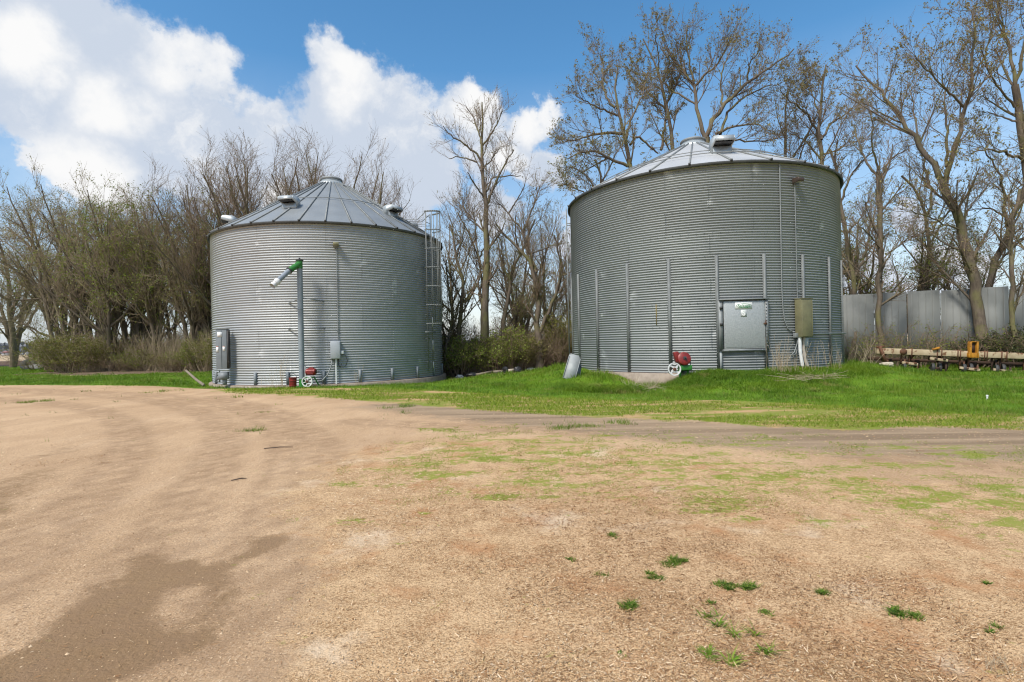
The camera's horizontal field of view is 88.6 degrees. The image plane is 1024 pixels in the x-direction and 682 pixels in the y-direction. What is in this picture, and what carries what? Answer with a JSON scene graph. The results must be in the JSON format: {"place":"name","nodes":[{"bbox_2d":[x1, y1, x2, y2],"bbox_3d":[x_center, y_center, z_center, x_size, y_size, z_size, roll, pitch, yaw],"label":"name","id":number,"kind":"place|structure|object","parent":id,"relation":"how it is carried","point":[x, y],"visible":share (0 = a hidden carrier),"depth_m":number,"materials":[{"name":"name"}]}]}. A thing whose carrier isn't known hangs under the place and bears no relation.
{"place":"outdoors","nodes":[
{"label":"outdoors","id":0,"kind":"place"},
{"bbox_2d":[0,335,1023,681],"bbox_3d":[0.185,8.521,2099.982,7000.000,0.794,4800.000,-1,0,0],"label":"ground","id":1,"kind":"structure","parent":0,"point":[160,573],"depth_m":4.25,"materials":[{"name":"gravel"}]},
{"bbox_2d":[0,182,80,367],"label":"belt tree","id":2,"kind":"object","parent":1,"relation":"on","point":[12,340],"visible":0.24,"depth_m":57.67,"materials":[{"name":"brown plant"}]},
{"bbox_2d":[0,324,101,372],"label":"bush","id":3,"kind":"object","parent":1,"relation":"on","point":[54,357],"visible":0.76,"depth_m":39.28,"materials":[{"name":"green plant"}]},
{"bbox_2d":[0,190,103,367],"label":"bare tree","id":4,"kind":"object","parent":1,"relation":"on","point":[49,324],"visible":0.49,"depth_m":46.37,"materials":[{"name":"brown plant"}]},
{"bbox_2d":[25,336,78,371],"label":"bush","id":5,"kind":"object","parent":1,"relation":"on","point":[31,356],"visible":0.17,"depth_m":42.38,"materials":[{"name":"green plant"}]},
{"bbox_2d":[0,168,129,367],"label":"belt tree","id":6,"kind":"object","parent":1,"relation":"on","point":[49,294],"visible":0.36,"depth_m":44.63,"materials":[{"name":"brown plant"}]},
{"bbox_2d":[0,178,149,341],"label":"belt tree","id":7,"kind":"object","parent":1,"relation":"on","point":[22,282],"visible":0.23,"depth_m":49.75,"materials":[{"name":"brown plant"}]},
{"bbox_2d":[13,155,146,342],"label":"belt tree","id":8,"kind":"object","parent":1,"relation":"on","point":[49,214],"visible":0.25,"depth_m":44.02,"materials":[{"name":"brown plant"}]},
{"bbox_2d":[6,172,173,370],"bbox_3d":[-31.278,-5.333,40.404,10.157,15.567,8.230,-1,0,-17],"label":"belt tree","id":9,"kind":"object","parent":1,"relation":"on","point":[108,310],"visible":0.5,"depth_m":39.38,"materials":[{"name":"brown plant"}]},
{"bbox_2d":[33,187,150,367],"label":"bare tree","id":10,"kind":"object","parent":1,"relation":"on","point":[76,300],"visible":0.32,"depth_m":40.84,"materials":[{"name":"brown plant"}]},
{"bbox_2d":[64,331,141,371],"bbox_3d":[-31.930,0.749,41.580,5.567,3.408,7.212,-1,0,-18],"label":"bush","id":11,"kind":"object","parent":1,"relation":"on","point":[100,353],"visible":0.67,"depth_m":39.68,"materials":[{"name":"green plant"}]},
{"bbox_2d":[75,354,132,371],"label":"bush","id":12,"kind":"object","parent":1,"relation":"on","point":[110,364],"visible":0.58,"depth_m":38.75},
{"bbox_2d":[51,163,181,355],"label":"belt tree","id":13,"kind":"object","parent":1,"relation":"on","point":[134,326],"visible":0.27,"depth_m":40.59,"materials":[{"name":"brown plant"}]},
{"bbox_2d":[74,181,159,339],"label":"bare tree","id":14,"kind":"object","parent":1,"relation":"on","point":[141,327],"visible":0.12,"depth_m":42.41,"materials":[{"name":"brown plant"}]},
{"bbox_2d":[65,185,195,344],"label":"belt tree","id":15,"kind":"object","parent":1,"relation":"on","point":[147,326],"visible":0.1,"depth_m":41.06,"materials":[{"name":"brown plant"}]},
{"bbox_2d":[109,347,153,370],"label":"bush","id":16,"kind":"object","parent":1,"relation":"on","point":[128,356],"visible":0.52,"depth_m":39.20,"materials":[{"name":"green plant"}]},
{"bbox_2d":[83,179,198,369],"bbox_3d":[-26.832,-4.935,40.033,9.521,14.593,7.715,-1,0,-26],"label":"belt tree","id":17,"kind":"object","parent":1,"relation":"on","point":[153,321],"visible":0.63,"depth_m":38.89,"materials":[{"name":"brown plant"}]},
{"bbox_2d":[101,172,195,350],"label":"bare tree","id":18,"kind":"object","parent":1,"relation":"on","point":[152,177],"visible":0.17,"depth_m":40.25,"materials":[{"name":"brown plant"}]},
{"bbox_2d":[137,349,187,370],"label":"bush","id":19,"kind":"object","parent":1,"relation":"on","point":[164,358],"visible":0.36,"depth_m":38.28,"materials":[{"name":"green plant"}]},
{"bbox_2d":[123,189,241,349],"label":"belt tree","id":20,"kind":"object","parent":1,"relation":"on","point":[178,306],"visible":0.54,"depth_m":38.44,"materials":[{"name":"brown plant"}]},
{"bbox_2d":[148,187,222,345],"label":"belt tree","id":21,"kind":"object","parent":1,"relation":"on","point":[201,277],"visible":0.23,"depth_m":38.50,"materials":[{"name":"brown plant"}]},
{"bbox_2d":[165,339,211,370],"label":"bush","id":22,"kind":"object","parent":1,"relation":"on","point":[187,352],"visible":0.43,"depth_m":37.22,"materials":[{"name":"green plant"}]},
{"bbox_2d":[177,331,212,371],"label":"bush","id":23,"kind":"object","parent":1,"relation":"on","point":[208,351],"visible":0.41,"depth_m":36.58,"materials":[{"name":"green plant"}]},
{"bbox_2d":[147,155,246,326],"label":"bare tree","id":24,"kind":"object","parent":1,"relation":"on","point":[190,207],"visible":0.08,"depth_m":40.12,"materials":[{"name":"brown plant"}]},
{"bbox_2d":[139,141,263,346],"bbox_3d":[-22.870,-6.141,40.562,10.215,16.944,10.148,-1,0,-29],"label":"bare tree","id":25,"kind":"object","parent":1,"relation":"on","point":[201,314],"visible":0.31,"depth_m":38.34,"materials":[{"name":"brown plant"}]},
{"bbox_2d":[128,132,291,307],"bbox_3d":[-20.655,-6.137,38.056,10.160,16.853,10.094,-1,0,-10],"label":"bare tree","id":26,"kind":"object","parent":1,"relation":"on","point":[194,288],"visible":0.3,"depth_m":37.18,"materials":[{"name":"brown plant"}]},
{"bbox_2d":[178,130,279,252],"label":"bare tree","id":27,"kind":"object","parent":1,"relation":"on","point":[221,190],"visible":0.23,"depth_m":39.73,"materials":[{"name":"brown plant"}]},
{"bbox_2d":[176,127,319,244],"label":"bare tree","id":28,"kind":"object","parent":1,"relation":"on","point":[211,192],"visible":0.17,"depth_m":38.07,"materials":[{"name":"brown plant"}]},
{"bbox_2d":[179,128,339,237],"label":"bare tree","id":29,"kind":"object","parent":1,"relation":"on","point":[238,180],"visible":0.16,"depth_m":35.33,"materials":[{"name":"brown plant"}]},
{"bbox_2d":[230,122,323,216],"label":"bare tree","id":30,"kind":"object","parent":1,"relation":"on","point":[288,179],"visible":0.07,"depth_m":38.69,"materials":[{"name":"brown plant"}]},
{"bbox_2d":[221,133,347,217],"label":"bare tree","id":31,"kind":"object","parent":1,"relation":"on","point":[277,182],"visible":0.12,"depth_m":37.77,"materials":[{"name":"brown plant"}]},
{"bbox_2d":[243,142,342,214],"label":"bare tree","id":32,"kind":"object","parent":1,"relation":"on","point":[293,186],"visible":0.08,"depth_m":37.80,"materials":[{"name":"brown plant"}]},
{"bbox_2d":[270,258,324,387],"bbox_3d":[-8.501,-0.724,20.869,1.500,5.204,1.810,-1,0,0],"label":"unload auger","id":33,"kind":"object","parent":1,"relation":"on","point":[297,265],"visible":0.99,"depth_m":20.90,"materials":[{"name":"green paint"}]},
{"bbox_2d":[206,176,445,387],"bbox_3d":[-9.117,-2.978,27.081,11.580,10.970,11.380,-1,0,0],"label":"grain bin","id":34,"kind":"object","parent":1,"relation":"on","point":[388,327],"visible":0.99,"depth_m":22.29,"materials":[{"name":"grey metal"}]},
{"bbox_2d":[215,329,230,384],"bbox_3d":[-12.141,0.667,22.016,0.597,2.360,0.340,-1,0,-9],"label":"control panel","id":35,"kind":"object","parent":34,"relation":"attached to","point":[223,348],"visible":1,"depth_m":21.89,"materials":[{"name":"grey paint"}]},
{"bbox_2d":[318,341,347,383],"bbox_3d":[-7.441,0.952,21.703,1.226,1.900,0.255,-1,0,-26],"label":"junction box","id":36,"kind":"object","parent":34,"relation":"attached to","point":[335,350],"visible":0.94,"depth_m":21.68,"materials":[{"name":"grey paint"}]},
{"bbox_2d":[258,124,401,207],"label":"bare tree","id":37,"kind":"object","parent":1,"relation":"on","point":[276,176],"visible":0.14,"depth_m":38.28,"materials":[{"name":"brown plant"}]},
{"bbox_2d":[277,124,420,222],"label":"bare tree","id":38,"kind":"object","parent":1,"relation":"on","point":[311,181],"visible":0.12,"depth_m":36.98,"materials":[{"name":"brown plant"}]},
{"bbox_2d":[284,138,422,226],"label":"bare tree","id":39,"kind":"object","parent":1,"relation":"on","point":[381,196],"visible":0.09,"depth_m":35.90,"materials":[{"name":"brown plant"}]},
{"bbox_2d":[424,205,481,330],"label":"bare tree","id":40,"kind":"object","parent":1,"relation":"on","point":[451,284],"visible":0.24,"depth_m":33.26,"materials":[{"name":"brown plant"}]},
{"bbox_2d":[442,335,469,377],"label":"bush","id":41,"kind":"object","parent":1,"relation":"on","point":[446,370],"visible":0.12,"depth_m":28.70,"materials":[{"name":"green plant"}]},
{"bbox_2d":[442,279,475,372],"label":"tree","id":42,"kind":"object","parent":1,"relation":"on","point":[454,332],"visible":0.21,"depth_m":30.94,"materials":[{"name":"brown plant"}]},
{"bbox_2d":[439,230,480,372],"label":"bare tree","id":43,"kind":"object","parent":1,"relation":"on","point":[447,282],"visible":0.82,"depth_m":28.71,"materials":[{"name":"brown plant"}]},
{"bbox_2d":[442,333,498,377],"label":"bush","id":44,"kind":"object","parent":1,"relation":"on","point":[473,363],"visible":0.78,"depth_m":27.55,"materials":[{"name":"green plant"}]},
{"bbox_2d":[433,181,509,375],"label":"bare tree","id":45,"kind":"object","parent":1,"relation":"on","point":[460,320],"visible":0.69,"depth_m":29.69,"materials":[{"name":"brown plant"}]},
{"bbox_2d":[441,168,509,327],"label":"bare tree","id":46,"kind":"object","parent":1,"relation":"on","point":[476,258],"visible":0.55,"depth_m":30.70,"materials":[{"name":"brown plant"}]},
{"bbox_2d":[423,85,530,372],"bbox_3d":[-1.654,-6.163,28.788,5.993,16.046,4.614,-1,0,0],"label":"bare tree","id":47,"kind":"object","parent":1,"relation":"on","point":[487,278],"visible":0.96,"depth_m":28.48,"materials":[{"name":"brown plant"}]},
{"bbox_2d":[448,331,513,373],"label":"bush","id":48,"kind":"object","parent":1,"relation":"on","point":[467,351],"visible":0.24,"depth_m":28.28,"materials":[{"name":"green plant"}]},
{"bbox_2d":[465,333,510,371],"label":"bush","id":49,"kind":"object","parent":1,"relation":"on","point":[487,364],"visible":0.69,"depth_m":27.54,"materials":[{"name":"green plant"}]},
{"bbox_2d":[474,322,531,369],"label":"bush","id":50,"kind":"object","parent":1,"relation":"on","point":[515,354],"visible":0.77,"depth_m":27.53,"materials":[{"name":"green plant"}]},
{"bbox_2d":[0,319,1009,354],"bbox_3d":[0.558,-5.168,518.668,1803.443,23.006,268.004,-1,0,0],"label":"wood","id":51,"kind":"object","parent":1,"relation":"on","point":[4,345],"visible":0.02,"depth_m":475.28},
{"bbox_2d":[17,312,1001,373],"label":"undergrowth","id":52,"kind":"object","parent":1,"relation":"on","point":[175,346],"visible":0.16,"depth_m":38.79,"materials":[{"name":"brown plant"}]},
{"bbox_2d":[0,357,1023,441],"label":"grass","id":53,"kind":"structure","parent":1,"relation":"on","point":[668,395],"depth_m":16.44,"materials":[{"name":"plant"}]},
{"bbox_2d":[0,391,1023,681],"bbox_3d":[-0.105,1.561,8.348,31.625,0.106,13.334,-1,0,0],"label":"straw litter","id":54,"kind":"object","parent":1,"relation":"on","point":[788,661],"visible":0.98,"depth_m":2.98,"materials":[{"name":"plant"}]},
{"bbox_2d":[467,198,565,334],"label":"belt tree","id":55,"kind":"object","parent":1,"relation":"on","point":[502,275],"visible":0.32,"depth_m":34.70,"materials":[{"name":"brown plant"}]},
{"bbox_2d":[490,261,550,367],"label":"tree","id":56,"kind":"object","parent":1,"relation":"on","point":[522,315],"visible":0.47,"depth_m":30.52,"materials":[{"name":"brown plant"}]},
{"bbox_2d":[490,185,555,369],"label":"bare tree","id":57,"kind":"object","parent":1,"relation":"on","point":[508,293],"visible":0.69,"depth_m":29.53,"materials":[{"name":"brown plant"}]},
{"bbox_2d":[477,151,571,367],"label":"bare tree","id":58,"kind":"object","parent":1,"relation":"on","point":[529,257],"visible":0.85,"depth_m":28.04,"materials":[{"name":"brown plant"}]},
{"bbox_2d":[489,330,568,370],"bbox_3d":[0.532,0.459,29.215,3.976,2.435,5.152,-1,0,-21],"label":"bush","id":59,"kind":"object","parent":1,"relation":"on","point":[530,358],"visible":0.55,"depth_m":27.84,"materials":[{"name":"green plant"}]},
{"bbox_2d":[491,332,573,367],"bbox_3d":[1.171,0.558,28.796,4.972,2.159,3.476,-1,0,31],"label":"bush","id":60,"kind":"object","parent":1,"relation":"on","point":[545,362],"visible":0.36,"depth_m":28.05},
{"bbox_2d":[504,203,570,365],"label":"bare tree","id":61,"kind":"object","parent":1,"relation":"on","point":[543,263],"visible":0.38,"depth_m":33.05,"materials":[{"name":"brown plant"}]},
{"bbox_2d":[518,230,571,363],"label":"bare tree","id":62,"kind":"object","parent":1,"relation":"on","point":[544,303],"visible":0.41,"depth_m":28.86,"materials":[{"name":"brown plant"}]},
{"bbox_2d":[525,324,573,366],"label":"bush","id":63,"kind":"object","parent":1,"relation":"on","point":[561,352],"visible":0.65,"depth_m":27.63,"materials":[{"name":"plant"}]},
{"bbox_2d":[528,282,571,361],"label":"tree","id":64,"kind":"object","parent":1,"relation":"on","point":[550,299],"visible":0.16,"depth_m":31.93,"materials":[{"name":"brown plant"}]},
{"bbox_2d":[533,304,573,362],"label":"bush","id":65,"kind":"object","parent":1,"relation":"on","point":[560,327],"visible":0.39,"depth_m":28.31,"materials":[{"name":"green plant"}]},
{"bbox_2d":[539,215,572,321],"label":"bare tree","id":66,"kind":"object","parent":1,"relation":"on","point":[563,278],"visible":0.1,"depth_m":34.97,"materials":[{"name":"brown plant"}]},
{"bbox_2d":[563,354,580,378],"bbox_3d":[2.267,1.006,19.814,0.415,1.007,0.802,-1,0,34],"label":"metal panel","id":67,"kind":"object","parent":1,"relation":"on","point":[572,364],"visible":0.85,"depth_m":19.84,"materials":[{"name":"metal"}]},
{"bbox_2d":[541,117,643,251],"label":"bare tree","id":68,"kind":"object","parent":1,"relation":"on","point":[566,167],"visible":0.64,"depth_m":30.44,"materials":[{"name":"brown plant"}]},
{"bbox_2d":[547,20,679,195],"bbox_3d":[5.883,-8.859,30.675,8.176,20.573,5.631,-1,0,-26],"label":"bare tree","id":69,"kind":"object","parent":1,"relation":"on","point":[601,87],"visible":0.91,"depth_m":30.67,"materials":[{"name":"brown plant"}]},
{"bbox_2d":[217,363,1023,531],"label":"turf","id":70,"kind":"structure","parent":1,"relation":"on","point":[613,388],"depth_m":11.77,"materials":[{"name":"green plant"}]},
{"bbox_2d":[624,1,697,150],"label":"bare tree","id":71,"kind":"object","parent":1,"relation":"on","point":[666,111],"visible":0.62,"depth_m":32.87,"materials":[{"name":"brown plant"}]},
{"bbox_2d":[656,552,689,569],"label":"weed tuft","id":72,"kind":"object","parent":1,"relation":"on","point":[670,561],"visible":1,"depth_m":3.64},
{"bbox_2d":[566,134,844,385],"bbox_3d":[8.189,-3.535,23.388,11.480,11.010,11.480,-1,0,0],"label":"grain bin","id":73,"kind":"object","parent":1,"relation":"on","point":[678,249],"visible":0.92,"depth_m":18.49,"materials":[{"name":"metal"}]},
{"bbox_2d":[668,351,691,377],"bbox_3d":[5.884,0.815,18.122,0.735,0.936,1.873,-1,0,25],"label":"drive motor","id":74,"kind":"object","parent":73,"relation":"attached to","point":[682,360],"visible":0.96,"depth_m":17.56,"materials":[{"name":"red paint"}]},
{"bbox_2d":[718,298,768,368],"bbox_3d":[7.888,-0.185,17.822,1.660,2.507,0.175,-1,0,4],"label":"door","id":75,"kind":"structure","parent":73,"relation":"in","point":[746,323],"depth_m":17.81,"materials":[{"name":"metal"}]},
{"bbox_2d":[792,177,803,297],"bbox_3d":[9.855,-3.455,17.969,0.240,4.296,0.303,-1,0,-17],"label":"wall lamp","id":76,"kind":"object","parent":73,"relation":"attached to","point":[796,180],"visible":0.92,"depth_m":18.07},
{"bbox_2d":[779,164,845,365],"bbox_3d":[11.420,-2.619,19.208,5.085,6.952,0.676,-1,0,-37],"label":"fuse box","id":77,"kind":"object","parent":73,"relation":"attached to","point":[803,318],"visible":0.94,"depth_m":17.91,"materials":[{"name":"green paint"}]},
{"bbox_2d":[628,2,822,152],"bbox_3d":[13.186,-9.739,31.586,11.446,22.387,7.241,-1,0,0],"label":"bare tree","id":78,"kind":"object","parent":1,"relation":"on","point":[727,42],"visible":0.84,"depth_m":31.52,"materials":[{"name":"brown plant"}]},
{"bbox_2d":[711,643,751,667],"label":"weed tuft","id":79,"kind":"object","parent":1,"relation":"on","point":[732,659],"visible":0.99,"depth_m":2.50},
{"bbox_2d":[742,29,879,171],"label":"bare tree","id":80,"kind":"object","parent":1,"relation":"on","point":[809,74],"visible":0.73,"depth_m":32.10,"materials":[{"name":"brown plant"}]},
{"bbox_2d":[757,43,883,165],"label":"bare tree","id":81,"kind":"object","parent":1,"relation":"on","point":[814,120],"visible":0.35,"depth_m":32.29,"materials":[{"name":"brown plant"}]},
{"bbox_2d":[828,108,896,361],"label":"bare tree","id":82,"kind":"object","parent":1,"relation":"on","point":[854,287],"visible":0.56,"depth_m":27.27,"materials":[{"name":"brown plant"}]},
{"bbox_2d":[844,324,888,361],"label":"bush","id":83,"kind":"object","parent":1,"relation":"on","point":[858,347],"visible":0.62,"depth_m":23.17,"materials":[{"name":"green plant"}]},
{"bbox_2d":[844,321,911,362],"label":"bush","id":84,"kind":"object","parent":1,"relation":"on","point":[874,345],"visible":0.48,"depth_m":24.59,"materials":[{"name":"brown plant"}]},
{"bbox_2d":[841,190,923,319],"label":"tree","id":85,"kind":"object","parent":1,"relation":"on","point":[865,289],"visible":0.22,"depth_m":28.32,"materials":[{"name":"brown plant"}]},
{"bbox_2d":[823,82,953,362],"bbox_3d":[17.847,-5.653,25.897,6.966,14.032,4.887,-1,0,-31],"label":"bare tree","id":86,"kind":"object","parent":1,"relation":"on","point":[879,256],"visible":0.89,"depth_m":25.31,"materials":[{"name":"brown plant"}]},
{"bbox_2d":[844,319,936,364],"bbox_3d":[17.464,0.142,24.272,3.512,2.374,2.728,-1,0,23],"label":"bush","id":87,"kind":"object","parent":1,"relation":"on","point":[894,347],"visible":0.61,"depth_m":23.96,"materials":[{"name":"brown plant"}]},
{"bbox_2d":[846,328,945,366],"bbox_3d":[18.067,0.334,24.549,4.151,1.922,3.224,-1,0,-25],"label":"bush","id":88,"kind":"object","parent":1,"relation":"on","point":[903,347],"visible":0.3,"depth_m":24.17,"materials":[{"name":"brown plant"}]},
{"bbox_2d":[883,602,935,621],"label":"weed tuft","id":89,"kind":"object","parent":1,"relation":"on","point":[894,610],"visible":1,"depth_m":2.89,"materials":[{"name":"plant"}]},
{"bbox_2d":[815,0,1023,365],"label":"bare tree","id":90,"kind":"object","parent":1,"relation":"on","point":[947,197],"visible":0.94,"depth_m":24.21,"materials":[{"name":"brown plant"}]},
{"bbox_2d":[879,324,975,366],"bbox_3d":[19.318,0.200,23.910,2.976,2.148,3.832,-1,0,-34],"label":"bush","id":91,"kind":"object","parent":1,"relation":"on","point":[932,334],"visible":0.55,"depth_m":23.78,"materials":[{"name":"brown plant"}]},
{"bbox_2d":[870,198,988,333],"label":"tree","id":92,"kind":"object","parent":1,"relation":"on","point":[941,261],"visible":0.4,"depth_m":28.49,"materials":[{"name":"brown plant"}]},
{"bbox_2d":[843,286,1023,364],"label":"windbreak fence","id":93,"kind":"object","parent":1,"relation":"on","point":[954,306],"visible":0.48,"depth_m":25.56,"materials":[{"name":"grey metal"}]},
{"bbox_2d":[886,107,980,290],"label":"bare tree","id":94,"kind":"object","parent":1,"relation":"on","point":[928,245],"visible":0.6,"depth_m":28.90,"materials":[{"name":"brown plant"}]},
{"bbox_2d":[891,321,982,364],"bbox_3d":[19.394,0.199,24.121,4.151,2.148,3.224,-1,0,-31],"label":"bush","id":95,"kind":"object","parent":1,"relation":"on","point":[929,342],"visible":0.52,"depth_m":23.79,"materials":[{"name":"brown plant"}]},
{"bbox_2d":[868,341,1023,371],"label":"farm implement","id":96,"kind":"object","parent":1,"relation":"on","point":[972,351],"visible":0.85,"depth_m":21.35,"materials":[{"name":"beige paint"}]},
{"bbox_2d":[902,216,1016,324],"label":"tree","id":97,"kind":"object","parent":1,"relation":"on","point":[954,274],"visible":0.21,"depth_m":30.04,"materials":[{"name":"brown plant"}]},
{"bbox_2d":[925,0,1023,248],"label":"bare tree","id":98,"kind":"object","parent":1,"relation":"on","point":[1017,106],"visible":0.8,"depth_m":24.57,"materials":[{"name":"brown plant"}]},
{"bbox_2d":[940,124,1023,286],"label":"bare tree","id":99,"kind":"object","parent":1,"relation":"on","point":[992,276],"visible":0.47,"depth_m":27.52,"materials":[{"name":"brown plant"}]},
{"bbox_2d":[944,323,1020,367],"bbox_3d":[20.438,0.230,22.552,2.976,2.035,3.832,-1,0,38],"label":"bush","id":100,"kind":"object","parent":1,"relation":"on","point":[968,338],"visible":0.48,"depth_m":22.43,"materials":[{"name":"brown plant"}]},
{"bbox_2d":[952,330,1013,367],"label":"bush","id":101,"kind":"object","parent":1,"relation":"on","point":[993,340],"visible":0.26,"depth_m":22.75,"materials":[{"name":"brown plant"}]},
{"bbox_2d":[949,645,1023,679],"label":"dry weed","id":102,"kind":"object","parent":1,"relation":"on","point":[998,661],"visible":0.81,"depth_m":2.42,"materials":[{"name":"plant"}]},
{"bbox_2d":[958,329,1023,367],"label":"bush","id":103,"kind":"object","parent":1,"relation":"on","point":[1015,347],"visible":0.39,"depth_m":22.44,"materials":[{"name":"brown plant"}]},
{"bbox_2d":[964,144,1023,366],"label":"bare tree","id":104,"kind":"object","parent":1,"relation":"on","point":[1011,248],"visible":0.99,"depth_m":23.05,"materials":[{"name":"brown plant"}]},
{"bbox_2d":[980,324,1023,367],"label":"bush","id":105,"kind":"object","parent":1,"relation":"on","point":[1003,328],"visible":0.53,"depth_m":22.40,"materials":[{"name":"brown plant"}]},
{"bbox_2d":[0,0,1023,353],"label":"sky","id":106,"kind":"structure","parent":0,"point":[100,84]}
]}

